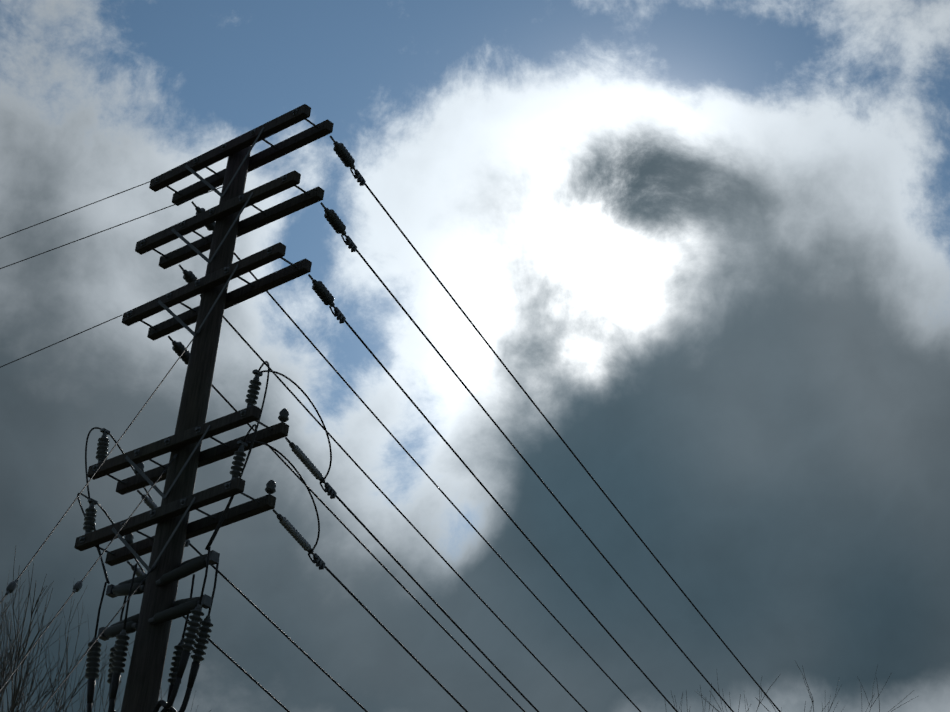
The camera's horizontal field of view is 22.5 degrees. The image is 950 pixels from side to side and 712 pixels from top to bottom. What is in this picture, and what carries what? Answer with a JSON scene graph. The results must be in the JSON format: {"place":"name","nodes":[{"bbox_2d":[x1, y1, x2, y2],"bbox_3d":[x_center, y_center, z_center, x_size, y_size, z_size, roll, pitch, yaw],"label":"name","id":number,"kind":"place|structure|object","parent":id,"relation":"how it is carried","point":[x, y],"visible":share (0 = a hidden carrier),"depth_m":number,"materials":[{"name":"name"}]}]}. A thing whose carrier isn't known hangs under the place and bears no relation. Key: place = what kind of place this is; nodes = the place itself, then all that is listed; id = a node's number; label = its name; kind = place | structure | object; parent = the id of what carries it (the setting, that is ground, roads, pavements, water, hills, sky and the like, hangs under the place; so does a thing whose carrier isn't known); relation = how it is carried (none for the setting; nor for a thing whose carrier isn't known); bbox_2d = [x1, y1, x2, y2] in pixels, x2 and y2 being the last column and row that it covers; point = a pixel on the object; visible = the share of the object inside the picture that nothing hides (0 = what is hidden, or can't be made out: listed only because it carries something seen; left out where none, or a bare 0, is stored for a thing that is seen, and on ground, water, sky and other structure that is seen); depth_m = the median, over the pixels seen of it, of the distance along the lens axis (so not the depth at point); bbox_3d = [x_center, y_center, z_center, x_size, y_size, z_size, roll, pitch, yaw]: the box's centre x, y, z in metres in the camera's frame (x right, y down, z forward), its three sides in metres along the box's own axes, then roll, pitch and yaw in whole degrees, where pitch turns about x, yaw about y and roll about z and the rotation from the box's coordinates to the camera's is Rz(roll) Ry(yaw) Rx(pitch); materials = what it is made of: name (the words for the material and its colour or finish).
{"place":"outdoors","nodes":[
{"label":"outdoors","id":0,"kind":"place"},
{"bbox_2d":[0,181,221,711],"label":"guy and tap wires","id":1,"kind":"object","parent":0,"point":[103,460],"visible":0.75,"depth_m":21.95,"materials":[{"name":"grey metal"}]},
{"bbox_2d":[5,136,365,711],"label":"metal fittings","id":2,"kind":"object","parent":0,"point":[206,602],"visible":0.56,"depth_m":23.38,"materials":[{"name":"metal"}]},
{"bbox_2d":[104,554,210,637],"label":"standoff brackets","id":3,"kind":"object","parent":2,"relation":"attached to","point":[182,607],"visible":0.83,"depth_m":22.60,"materials":[{"name":"black metal"}]},
{"bbox_2d":[6,143,354,684],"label":"insulators","id":4,"kind":"object","parent":2,"relation":"attached to","point":[118,654],"visible":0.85,"depth_m":22.88,"materials":[{"name":"black ceramic"}]},
{"bbox_2d":[135,445,322,576],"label":"polymer insulators","id":5,"kind":"object","parent":2,"relation":"attached to","point":[285,522],"visible":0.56,"depth_m":23.33,"materials":[{"name":"black plastic"}]},
{"bbox_2d":[77,168,780,711],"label":"conductors","id":6,"kind":"object","parent":2,"relation":"attached to","point":[219,524],"visible":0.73,"depth_m":27.22,"materials":[{"name":"grey metal"}]},
{"bbox_2d":[0,0,949,711],"label":"sky","id":7,"kind":"structure","parent":0,"point":[708,241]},
{"label":"ground","id":8,"kind":"structure","parent":0,"visible":0},
{"bbox_2d":[0,548,210,711],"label":"bare tree","id":9,"kind":"object","parent":8,"relation":"on","point":[14,702],"visible":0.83,"depth_m":52.75,"materials":[{"name":"brown plant"}]},
{"bbox_2d":[87,547,218,711],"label":"riser cables","id":10,"kind":"object","parent":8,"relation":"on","point":[172,690],"visible":0.94,"depth_m":22.25,"materials":[{"name":"black plastic"}]},
{"bbox_2d":[121,145,251,711],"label":"utility pole","id":11,"kind":"object","parent":8,"relation":"on","point":[144,677],"visible":0.65,"depth_m":23.37,"materials":[{"name":"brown wood"}]},
{"bbox_2d":[79,109,318,571],"bbox_3d":[-2.756,-0.005,24.172,2.247,4.991,0.588,-20,-40,38],"label":"crossarm hardware","id":12,"kind":"object","parent":11,"relation":"attached to","point":[197,429],"visible":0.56,"depth_m":24.14,"materials":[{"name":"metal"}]},
{"bbox_2d":[74,104,333,565],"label":"crossarms","id":13,"kind":"object","parent":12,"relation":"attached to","point":[219,492],"visible":0.98,"depth_m":24.29,"materials":[{"name":"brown wood"}]},
{"bbox_2d":[665,684,811,711],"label":"bare tree","id":14,"kind":"object","parent":8,"relation":"on","point":[710,697],"visible":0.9,"depth_m":77.22,"materials":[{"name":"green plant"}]},
{"bbox_2d":[671,663,917,711],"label":"bare tree","id":15,"kind":"object","parent":8,"relation":"on","point":[805,701],"visible":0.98,"depth_m":49.56,"materials":[{"name":"brown plant"}]}
]}

